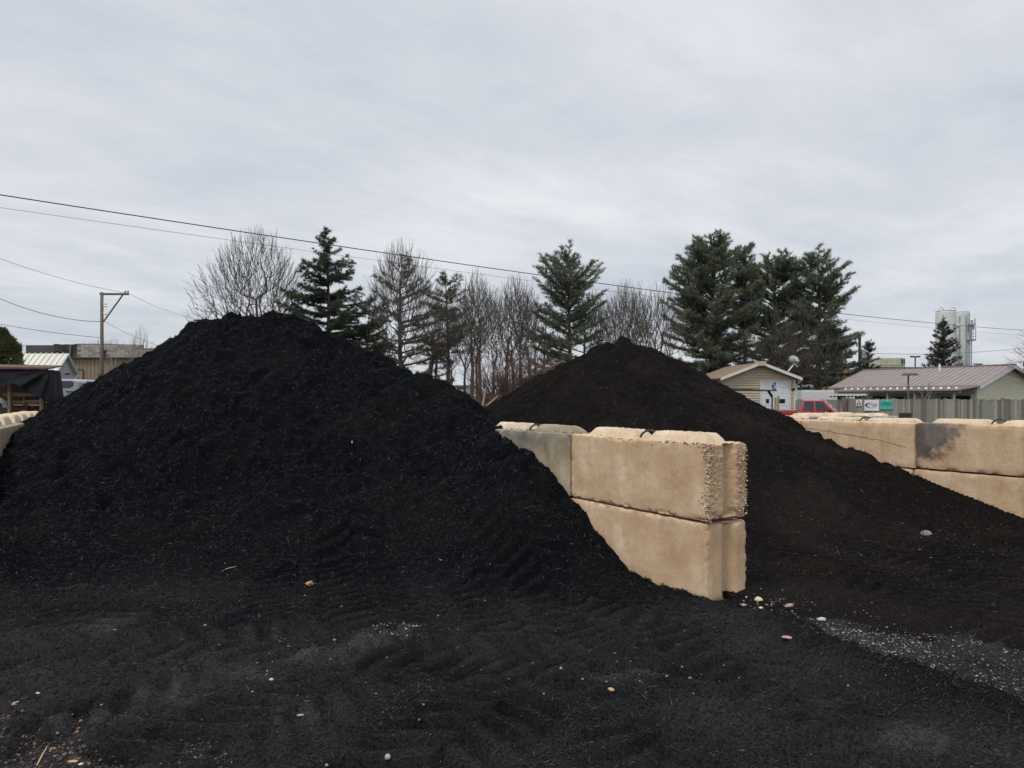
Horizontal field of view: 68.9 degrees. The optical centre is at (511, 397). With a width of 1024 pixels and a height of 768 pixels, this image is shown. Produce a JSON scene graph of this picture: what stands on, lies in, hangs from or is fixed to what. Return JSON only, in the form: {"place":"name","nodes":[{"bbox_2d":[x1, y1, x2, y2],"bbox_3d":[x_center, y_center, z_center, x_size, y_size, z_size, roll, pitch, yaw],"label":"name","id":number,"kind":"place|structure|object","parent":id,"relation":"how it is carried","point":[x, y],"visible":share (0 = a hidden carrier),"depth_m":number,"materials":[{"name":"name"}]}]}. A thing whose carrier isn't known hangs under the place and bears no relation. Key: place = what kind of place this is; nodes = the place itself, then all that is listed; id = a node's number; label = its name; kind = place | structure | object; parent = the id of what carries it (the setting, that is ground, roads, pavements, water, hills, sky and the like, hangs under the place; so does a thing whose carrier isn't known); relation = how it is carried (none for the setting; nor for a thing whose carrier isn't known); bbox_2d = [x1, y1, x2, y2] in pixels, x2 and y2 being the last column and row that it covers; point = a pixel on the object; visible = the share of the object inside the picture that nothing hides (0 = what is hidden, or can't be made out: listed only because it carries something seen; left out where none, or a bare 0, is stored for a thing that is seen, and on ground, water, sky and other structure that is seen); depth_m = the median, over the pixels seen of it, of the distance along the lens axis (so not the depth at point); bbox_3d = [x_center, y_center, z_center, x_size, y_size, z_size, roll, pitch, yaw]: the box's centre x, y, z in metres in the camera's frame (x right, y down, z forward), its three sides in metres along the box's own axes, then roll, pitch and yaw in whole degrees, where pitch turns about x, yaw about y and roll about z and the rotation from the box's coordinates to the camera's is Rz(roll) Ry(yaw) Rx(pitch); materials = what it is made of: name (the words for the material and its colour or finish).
{"place":"outdoors","nodes":[
{"label":"outdoors","id":0,"kind":"place"},
{"bbox_2d":[23,353,78,378],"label":"garage","id":1,"kind":"structure","parent":0,"point":[68,370],"depth_m":39.81,"materials":[{"name":"beige metal"}]},
{"bbox_2d":[26,344,153,379],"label":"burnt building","id":2,"kind":"structure","parent":0,"point":[81,355],"depth_m":63.97,"materials":[{"name":"beige metal"}]},
{"bbox_2d":[0,398,1023,767],"bbox_3d":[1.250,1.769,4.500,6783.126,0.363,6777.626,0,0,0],"label":"ground","id":3,"kind":"structure","parent":0,"point":[970,648],"depth_m":4.55,"materials":[{"name":"grey gravel"}]},
{"bbox_2d":[0,326,25,364],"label":"cedar tree","id":4,"kind":"object","parent":3,"relation":"on","point":[11,352],"visible":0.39,"depth_m":32.81,"materials":[{"name":"green plant"}]},
{"bbox_2d":[0,364,64,413],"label":"timber rack","id":5,"kind":"object","parent":3,"relation":"on","point":[15,397],"visible":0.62,"depth_m":15.55,"materials":[{"name":"brown wood"}]},
{"bbox_2d":[0,369,63,401],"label":"tarp","id":6,"kind":"object","parent":5,"relation":"on","point":[35,382],"visible":0.9,"depth_m":15.05,"materials":[{"name":"plastic"}]},
{"bbox_2d":[62,379,94,395],"bbox_3d":[-14.385,0.627,21.910,4.670,2.286,1.880,0,0,0],"label":"van","id":7,"kind":"object","parent":3,"relation":"on","point":[69,386],"visible":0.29,"depth_m":21.00,"materials":[{"name":"silver metal"}]},
{"bbox_2d":[91,346,120,378],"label":"bare tree","id":8,"kind":"object","parent":3,"relation":"on","point":[110,365],"visible":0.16,"depth_m":53.85,"materials":[{"name":"plant"}]},
{"bbox_2d":[99,290,128,375],"bbox_3d":[-23.962,-2.101,44.987,1.758,8.702,0.274,0,0,0],"label":"utility pole","id":9,"kind":"object","parent":3,"relation":"on","point":[102,306],"visible":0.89,"depth_m":44.94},
{"bbox_2d":[1,299,99,321],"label":"overhead wire","id":10,"kind":"object","parent":9,"relation":"attached to","point":[50,315],"visible":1,"depth_m":42.71,"materials":[{"name":"metal"}]},
{"bbox_2d":[0,710,233,767],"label":"gravel","id":11,"kind":"structure","parent":3,"relation":"on","point":[75,756],"depth_m":3.35,"materials":[{"name":"gravel"}]},
{"bbox_2d":[127,325,152,361],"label":"bare tree","id":12,"kind":"object","parent":3,"relation":"on","point":[134,347],"visible":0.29,"depth_m":51.91,"materials":[{"name":"plant"}]},
{"bbox_2d":[183,225,315,321],"bbox_3d":[-17.601,-4.667,49.925,8.222,13.818,7.878,0,0,-31],"label":"bare tree","id":13,"kind":"object","parent":3,"relation":"on","point":[261,294],"visible":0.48,"depth_m":49.11,"materials":[{"name":"beige plant"}]},
{"bbox_2d":[273,226,397,354],"bbox_3d":[-11.475,-4.103,46.056,9.582,12.986,8.414,0,0,-27],"label":"spruce tree","id":14,"kind":"object","parent":3,"relation":"on","point":[343,319],"visible":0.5,"depth_m":45.50,"materials":[{"name":"green plant"}]},
{"bbox_2d":[342,293,396,359],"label":"pine tree","id":15,"kind":"object","parent":3,"relation":"on","point":[369,296],"visible":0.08,"depth_m":57.84,"materials":[{"name":"green plant"}]},
{"bbox_2d":[352,252,454,382],"bbox_3d":[-8.242,-4.558,55.973,8.119,13.402,6.663,0,0,22],"label":"pine tree","id":16,"kind":"object","parent":3,"relation":"on","point":[435,370],"visible":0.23,"depth_m":55.74,"materials":[{"name":"grey plant"}]},
{"bbox_2d":[364,236,448,370],"bbox_3d":[-7.650,-4.261,49.739,5.300,12.843,5.689,0,0,30],"label":"bare tree","id":17,"kind":"object","parent":3,"relation":"on","point":[399,331],"visible":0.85,"depth_m":49.68,"materials":[{"name":"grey plant"}]},
{"bbox_2d":[412,300,458,375],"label":"bare tree","id":18,"kind":"object","parent":3,"relation":"on","point":[431,364],"visible":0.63,"depth_m":51.91,"materials":[{"name":"beige plant"}]},
{"bbox_2d":[416,289,455,377],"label":"bare tree","id":19,"kind":"object","parent":3,"relation":"on","point":[436,364],"visible":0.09,"depth_m":59.57,"materials":[{"name":"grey plant"}]},
{"bbox_2d":[428,300,467,384],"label":"bare tree","id":20,"kind":"object","parent":3,"relation":"on","point":[451,362],"visible":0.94,"depth_m":49.87,"materials":[{"name":"brown plant"}]},
{"bbox_2d":[416,270,485,381],"bbox_3d":[-4.772,-3.579,54.076,5.048,11.411,4.754,0,0,31],"label":"pine tree","id":21,"kind":"object","parent":3,"relation":"on","point":[450,292],"visible":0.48,"depth_m":53.66,"materials":[{"name":"green plant"}]},
{"bbox_2d":[454,385,473,398],"bbox_3d":[-4.340,0.466,63.185,2.166,2.969,2.430,0,0,0],"label":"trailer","id":22,"kind":"object","parent":3,"relation":"on","point":[461,388],"visible":0.12,"depth_m":62.00,"materials":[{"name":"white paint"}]},
{"bbox_2d":[449,296,488,391],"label":"bare tree","id":23,"kind":"object","parent":3,"relation":"on","point":[464,381],"visible":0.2,"depth_m":59.91,"materials":[{"name":"brown plant"}]},
{"bbox_2d":[446,281,500,399],"bbox_3d":[-2.769,-3.041,53.156,4.289,10.355,4.192,0,0,0],"label":"bare tree","id":24,"kind":"object","parent":3,"relation":"on","point":[490,327],"visible":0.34,"depth_m":52.92,"materials":[{"name":"brown plant"}]},
{"bbox_2d":[447,272,501,397],"bbox_3d":[-2.457,-3.213,50.049,3.697,10.726,3.423,0,0,0],"label":"bare tree","id":25,"kind":"object","parent":3,"relation":"on","point":[472,347],"visible":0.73,"depth_m":49.82,"materials":[{"name":"brown plant"}]},
{"bbox_2d":[458,267,496,400],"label":"bare tree","id":26,"kind":"object","parent":3,"relation":"on","point":[480,327],"visible":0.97,"depth_m":48.89,"materials":[{"name":"brown plant"}]},
{"bbox_2d":[472,386,512,406],"bbox_3d":[-0.662,0.779,29.965,5.086,2.466,4.183,0,0,0],"label":"dry brush","id":27,"kind":"object","parent":3,"relation":"on","point":[486,397],"visible":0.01,"depth_m":29.95,"materials":[{"name":"plant"}]},
{"bbox_2d":[481,284,510,390],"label":"bare tree","id":28,"kind":"object","parent":3,"relation":"on","point":[492,348],"visible":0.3,"depth_m":61.95,"materials":[{"name":"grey plant"}]},
{"bbox_2d":[445,337,557,405],"bbox_3d":[-0.061,-0.640,39.944,6.193,5.309,6.363,0,0,40],"label":"twig bush","id":29,"kind":"object","parent":3,"relation":"on","point":[504,384],"visible":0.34,"depth_m":39.61,"materials":[{"name":"brown plant"}]},
{"bbox_2d":[488,275,532,378],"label":"bare tree","id":30,"kind":"object","parent":3,"relation":"on","point":[500,328],"visible":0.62,"depth_m":51.87,"materials":[{"name":"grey plant"}]},
{"bbox_2d":[0,310,1023,767],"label":"mulch pile","id":31,"kind":"object","parent":3,"relation":"on","point":[150,496],"visible":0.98,"depth_m":5.35,"materials":[{"name":"black soil"}]},
{"bbox_2d":[0,336,1023,767],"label":"mulch pile","id":32,"kind":"object","parent":3,"relation":"on","point":[812,498],"visible":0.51,"depth_m":8.61,"materials":[{"name":"black soil"}]},
{"bbox_2d":[921,530,931,535],"bbox_3d":[4.682,1.542,8.440,0.129,0.083,0.090,0,0,0],"label":"rubble lump","id":33,"kind":"object","parent":32,"relation":"on","point":[926,533],"visible":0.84,"depth_m":8.41,"materials":[{"name":"stone"}]},
{"bbox_2d":[490,290,540,369],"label":"bare tree","id":34,"kind":"object","parent":3,"relation":"on","point":[535,325],"visible":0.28,"depth_m":54.91,"materials":[{"name":"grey plant"}]},
{"bbox_2d":[50,516,982,766],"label":"grit","id":35,"kind":"object","parent":3,"relation":"on","point":[327,765],"visible":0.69,"depth_m":4.93,"materials":[{"name":"gravel"}]},
{"bbox_2d":[501,273,541,386],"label":"bare tree","id":36,"kind":"object","parent":3,"relation":"on","point":[527,308],"visible":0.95,"depth_m":49.83,"materials":[{"name":"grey plant"}]},
{"bbox_2d":[511,282,546,373],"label":"bare tree","id":37,"kind":"object","parent":3,"relation":"on","point":[529,319],"visible":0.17,"depth_m":62.87,"materials":[{"name":"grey plant"}]},
{"bbox_2d":[514,298,557,371],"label":"bare tree","id":38,"kind":"object","parent":3,"relation":"on","point":[532,342],"visible":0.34,"depth_m":55.92,"materials":[{"name":"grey plant"}]},
{"bbox_2d":[522,315,563,371],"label":"pine tree","id":39,"kind":"object","parent":3,"relation":"on","point":[549,359],"visible":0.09,"depth_m":59.53,"materials":[{"name":"green plant"}]},
{"bbox_2d":[521,360,564,385],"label":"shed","id":40,"kind":"structure","parent":3,"relation":"on","point":[557,364],"depth_m":47.00,"materials":[{"name":"grey"}]},
{"bbox_2d":[527,238,610,370],"bbox_3d":[4.041,-4.186,50.059,5.921,12.639,6.580,0,0,-27],"label":"pine tree","id":41,"kind":"object","parent":3,"relation":"on","point":[565,302],"visible":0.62,"depth_m":49.42,"materials":[{"name":"green plant"}]},
{"bbox_2d":[562,298,611,356],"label":"pine tree","id":42,"kind":"object","parent":3,"relation":"on","point":[584,347],"visible":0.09,"depth_m":55.85,"materials":[{"name":"green plant"}]},
{"bbox_2d":[582,289,614,350],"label":"bare tree","id":43,"kind":"object","parent":3,"relation":"on","point":[597,328],"visible":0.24,"depth_m":55.81,"materials":[{"name":"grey plant"}]},
{"bbox_2d":[598,296,621,343],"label":"bare tree","id":44,"kind":"object","parent":3,"relation":"on","point":[609,320],"visible":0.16,"depth_m":61.83,"materials":[{"name":"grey plant"}]},
{"bbox_2d":[595,284,645,344],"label":"bare tree","id":45,"kind":"object","parent":3,"relation":"on","point":[616,321],"visible":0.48,"depth_m":53.74,"materials":[{"name":"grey plant"}]},
{"bbox_2d":[598,279,652,343],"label":"bare tree","id":46,"kind":"object","parent":3,"relation":"on","point":[623,315],"visible":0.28,"depth_m":56.96,"materials":[{"name":"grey plant"}]},
{"bbox_2d":[608,291,644,344],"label":"bare tree","id":47,"kind":"object","parent":3,"relation":"on","point":[629,318],"visible":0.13,"depth_m":62.86,"materials":[{"name":"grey plant"}]},
{"bbox_2d":[618,283,654,345],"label":"bare tree","id":48,"kind":"object","parent":3,"relation":"on","point":[631,318],"visible":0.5,"depth_m":51.83,"materials":[{"name":"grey plant"}]},
{"bbox_2d":[630,276,685,355],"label":"bare tree","id":49,"kind":"object","parent":3,"relation":"on","point":[664,313],"visible":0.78,"depth_m":49.76,"materials":[{"name":"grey plant"}]},
{"bbox_2d":[571,497,745,600],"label":"concrete block","id":50,"kind":"structure","parent":3,"relation":"on","point":[699,558],"depth_m":6.06,"materials":[{"name":"beige concrete"}]},
{"bbox_2d":[572,427,747,522],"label":"concrete block","id":51,"kind":"structure","parent":50,"relation":"on","point":[700,476],"depth_m":6.21,"materials":[{"name":"concrete"}]},
{"bbox_2d":[638,300,695,359],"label":"bare tree","id":52,"kind":"object","parent":3,"relation":"on","point":[670,331],"visible":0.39,"depth_m":54.76,"materials":[{"name":"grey plant"}]},
{"bbox_2d":[659,228,778,373],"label":"pine tree","id":53,"kind":"object","parent":3,"relation":"on","point":[703,262],"visible":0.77,"depth_m":67.98,"materials":[{"name":"green plant"}]},
{"bbox_2d":[725,241,769,363],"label":"pine tree","id":54,"kind":"object","parent":3,"relation":"on","point":[743,280],"visible":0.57,"depth_m":70.54,"materials":[{"name":"green plant"}]},
{"bbox_2d":[724,328,771,366],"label":"bare tree","id":55,"kind":"object","parent":3,"relation":"on","point":[743,355],"visible":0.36,"depth_m":66.11,"materials":[{"name":"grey plant"}]},
{"bbox_2d":[729,387,776,408],"bbox_3d":[15.893,0.600,50.000,2.857,2.700,2.400,0,0,0],"label":"canopy","id":56,"kind":"object","parent":3,"relation":"on","point":[746,389],"visible":0.54,"depth_m":48.80,"materials":[{"name":"metal"}]},
{"bbox_2d":[730,247,816,389],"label":"pine tree","id":57,"kind":"object","parent":3,"relation":"on","point":[780,266],"visible":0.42,"depth_m":72.44,"materials":[{"name":"green plant"}]},
{"bbox_2d":[756,312,799,372],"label":"bare tree","id":58,"kind":"object","parent":3,"relation":"on","point":[774,362],"visible":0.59,"depth_m":66.74,"materials":[{"name":"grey plant"}]},
{"bbox_2d":[779,316,822,389],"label":"bare tree","id":59,"kind":"object","parent":3,"relation":"on","point":[809,354],"visible":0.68,"depth_m":67.27,"materials":[{"name":"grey plant"}]},
{"bbox_2d":[797,390,833,405],"bbox_3d":[25.442,0.676,63.233,2.790,2.548,2.535,0,0,0],"label":"container","id":60,"kind":"object","parent":3,"relation":"on","point":[811,394],"visible":0.38,"depth_m":61.99,"materials":[{"name":"metal"}]},
{"bbox_2d":[777,399,857,414],"bbox_3d":[17.039,1.033,42.138,5.675,1.833,2.307,0,0,27],"label":"pickup truck","id":61,"kind":"object","parent":3,"relation":"on","point":[815,405],"visible":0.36,"depth_m":41.41,"materials":[{"name":"red paint"}]},
{"bbox_2d":[795,399,840,410],"bbox_3d":[21.381,1.033,51.940,3.243,1.794,0.070,0,0,3],"label":"board fence","id":62,"kind":"object","parent":3,"relation":"on","point":[837,405],"visible":0.24,"depth_m":51.85,"materials":[{"name":"wood"}]},
{"bbox_2d":[772,242,869,389],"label":"pine tree","id":63,"kind":"object","parent":3,"relation":"on","point":[820,282],"visible":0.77,"depth_m":69.81,"materials":[{"name":"green plant"}]},
{"bbox_2d":[802,322,842,389],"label":"bare tree","id":64,"kind":"object","parent":3,"relation":"on","point":[825,359],"visible":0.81,"depth_m":67.68,"materials":[{"name":"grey plant"}]},
{"bbox_2d":[842,397,848,411],"bbox_3d":[19.904,0.970,43.951,0.960,1.960,0.200,0,0,-12],"label":"board fence","id":65,"kind":"object","parent":3,"relation":"on","point":[845,401],"visible":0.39,"depth_m":43.80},
{"bbox_2d":[856,338,865,370],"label":"utility pole","id":66,"kind":"object","parent":3,"relation":"on","point":[862,354],"visible":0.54,"depth_m":69.89,"materials":[{"name":"wood"}]},
{"bbox_2d":[852,339,880,371],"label":"spruce tree","id":67,"kind":"object","parent":3,"relation":"on","point":[868,346],"visible":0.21,"depth_m":73.82,"materials":[{"name":"green plant"}]},
{"bbox_2d":[758,605,1023,699],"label":"gravel","id":68,"kind":"structure","parent":3,"relation":"on","point":[908,651],"depth_m":4.79,"materials":[{"name":"gravel"}]},
{"bbox_2d":[899,413,911,417],"bbox_3d":[18.964,1.348,36.000,0.500,1.204,0.240,0,0,0],"label":"utility box","id":69,"kind":"object","parent":3,"relation":"on","point":[905,415],"visible":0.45,"depth_m":35.88,"materials":[{"name":"metal"}]},
{"bbox_2d":[901,373,918,399],"bbox_3d":[22.395,0.300,42.000,0.810,3.300,0.500,0,0,0],"label":"yard lamp","id":70,"kind":"object","parent":3,"relation":"on","point":[909,374],"visible":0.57,"depth_m":41.96,"materials":[{"name":"metal"}]},
{"bbox_2d":[898,467,924,474],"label":"concrete block","id":71,"kind":"structure","parent":3,"relation":"on","point":[911,470],"depth_m":10.31,"materials":[{"name":"concrete"}]},
{"bbox_2d":[786,415,814,423],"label":"concrete block","id":72,"kind":"structure","parent":71,"relation":"on","point":[799,419],"depth_m":12.09,"materials":[{"name":"concrete"}]},
{"bbox_2d":[802,416,923,467],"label":"concrete block","id":73,"kind":"structure","parent":71,"relation":"on","point":[892,441],"depth_m":10.69,"materials":[{"name":"concrete"}]},
{"bbox_2d":[826,364,1023,420],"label":"house","id":74,"kind":"structure","parent":3,"relation":"on","point":[985,382],"depth_m":47.87,"materials":[{"name":"metal"}]},
{"bbox_2d":[956,394,972,399],"bbox_3d":[27.692,0.850,45.828,0.060,2.100,1.100,0,0,-30],"label":"window","id":75,"kind":"structure","parent":74,"relation":"in","point":[971,395],"depth_m":45.69,"materials":[{"name":"glass"}]},
{"bbox_2d":[847,398,1023,423],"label":"board fence","id":76,"kind":"object","parent":3,"relation":"on","point":[930,410],"visible":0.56,"depth_m":38.81,"materials":[{"name":"grey wood"}]},
{"bbox_2d":[864,400,878,410],"bbox_3d":[20.519,0.464,42.590,0.022,0.624,0.902,0,0,-31],"label":"sign","id":77,"kind":"object","parent":76,"relation":"attached to","point":[871,405],"visible":1,"depth_m":42.60,"materials":[{"name":"white paint"}]},
{"bbox_2d":[880,400,892,408],"bbox_3d":[20.975,0.404,41.829,0.022,0.538,0.743,0,0,-31],"label":"sign","id":78,"kind":"object","parent":76,"relation":"attached to","point":[886,404],"visible":1,"depth_m":41.82,"materials":[{"name":"teal paint"}]},
{"bbox_2d":[921,316,964,366],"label":"spruce tree","id":79,"kind":"object","parent":3,"relation":"on","point":[943,354],"visible":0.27,"depth_m":65.88,"materials":[{"name":"green plant"}]},
{"bbox_2d":[935,307,959,364],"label":"silo","id":80,"kind":"object","parent":3,"relation":"on","point":[949,314],"visible":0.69,"depth_m":148.39,"materials":[{"name":"metal"}]},
{"bbox_2d":[956,311,974,365],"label":"silo","id":81,"kind":"object","parent":3,"relation":"on","point":[962,335],"visible":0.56,"depth_m":151.68,"materials":[{"name":"metal"}]},
{"bbox_2d":[914,468,1023,517],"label":"concrete block","id":82,"kind":"structure","parent":3,"relation":"on","point":[1005,493],"depth_m":9.41,"materials":[{"name":"beige concrete"}]},
{"bbox_2d":[917,418,1023,476],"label":"concrete block","id":83,"kind":"structure","parent":82,"relation":"on","point":[987,446],"depth_m":9.58,"materials":[{"name":"concrete"}]},
{"bbox_2d":[967,313,975,364],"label":"ladder tower","id":84,"kind":"structure","parent":3,"relation":"on","point":[970,334],"depth_m":150.93,"materials":[{"name":"metal"}]},
{"bbox_2d":[1001,329,1023,383],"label":"bare tree","id":85,"kind":"object","parent":3,"relation":"on","point":[1020,373],"visible":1,"depth_m":45.99,"materials":[{"name":"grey plant"}]},
{"bbox_3d":[5.964,1.293,14.230,1.834,0.619,0.604,0,0,-31],"label":"concrete block","id":86,"kind":"object","parent":3,"relation":"on","visible":0},
{"bbox_2d":[793,412,867,419],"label":"concrete block","id":87,"kind":"structure","parent":86,"relation":"on","point":[817,415],"depth_m":14.15,"materials":[{"name":"concrete"}]},
{"bbox_3d":[-6.038,1.313,8.149,0.604,0.619,1.834,0,0,-27],"label":"concrete block","id":88,"kind":"object","parent":3,"relation":"on","visible":0},
{"bbox_2d":[0,428,3,455],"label":"concrete block","id":89,"kind":"structure","parent":88,"relation":"on","point":[1,440],"depth_m":8.88,"materials":[{"name":"concrete"}]},
{"bbox_3d":[-6.871,1.313,9.801,0.604,0.619,1.834,0,0,-27],"label":"concrete block","id":90,"kind":"object","parent":3,"relation":"on","visible":0},
{"bbox_2d":[0,415,23,447],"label":"concrete block","id":91,"kind":"structure","parent":90,"relation":"on","point":[8,425],"depth_m":9.78,"materials":[{"name":"concrete"}]},
{"bbox_2d":[0,413,27,423],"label":"concrete block","id":92,"kind":"structure","parent":90,"relation":"on","point":[16,417],"depth_m":11.11,"materials":[{"name":"concrete"}]},
{"bbox_2d":[13,411,37,417],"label":"concrete block","id":93,"kind":"structure","parent":90,"relation":"on","point":[30,413],"depth_m":12.64,"materials":[{"name":"concrete"}]},
{"bbox_2d":[0,0,1023,397],"label":"sky","id":94,"kind":"structure","parent":0,"point":[888,135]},
{"bbox_2d":[706,361,802,409],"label":"garage","id":95,"kind":"structure","parent":0,"point":[762,375],"depth_m":56.01,"materials":[{"name":"beige"}]},
{"bbox_2d":[762,382,788,409],"bbox_3d":[19.760,0.395,56.020,2.080,3.110,0.056,0,0,0],"label":"overhead door","id":96,"kind":"structure","parent":95,"relation":"in","point":[782,388],"depth_m":56.00,"materials":[{"name":"white paint"}]},
{"bbox_2d":[788,355,799,371],"bbox_3d":[21.349,-2.429,56.322,0.917,1.496,0.666,0,0,0],"label":"satellite dish","id":97,"kind":"object","parent":95,"relation":"on","point":[793,360],"visible":0.98,"depth_m":56.39,"materials":[{"name":"white paint"}]},
{"bbox_2d":[796,369,853,389],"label":"ochre building","id":98,"kind":"structure","parent":0,"point":[850,370],"depth_m":95.00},
{"bbox_2d":[861,358,909,368],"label":"plant building","id":99,"kind":"structure","parent":0,"point":[891,362],"depth_m":139.88,"materials":[{"name":"beige metal"}]},
{"bbox_3d":[0.271,1.293,8.236,0.424,0.620,1.834,0,0,-31],"label":"concrete block","id":100,"kind":"object","parent":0,"visible":0},
{"bbox_2d":[495,422,587,495],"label":"concrete block","id":101,"kind":"structure","parent":100,"relation":"on","point":[552,449],"depth_m":7.67,"materials":[{"name":"concrete"}]},
{"bbox_3d":[7.186,1.293,14.963,1.004,0.619,0.604,0,0,-31],"label":"concrete block","id":102,"kind":"object","parent":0,"visible":0},
{"bbox_2d":[854,412,897,419],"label":"concrete block","id":103,"kind":"structure","parent":102,"relation":"on","point":[876,415],"depth_m":14.78,"materials":[{"name":"concrete"}]},
{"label":"utility pole","id":104,"kind":"object","parent":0,"visible":0},
{"bbox_2d":[0,207,1021,335],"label":"overhead wire","id":105,"kind":"object","parent":104,"relation":"attached to","point":[422,266],"visible":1,"depth_m":21.92,"materials":[{"name":"metal"}]},
{"bbox_2d":[0,194,1023,330],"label":"overhead wire","id":106,"kind":"object","parent":104,"relation":"attached to","point":[425,258],"visible":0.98,"depth_m":21.97,"materials":[{"name":"metal"}]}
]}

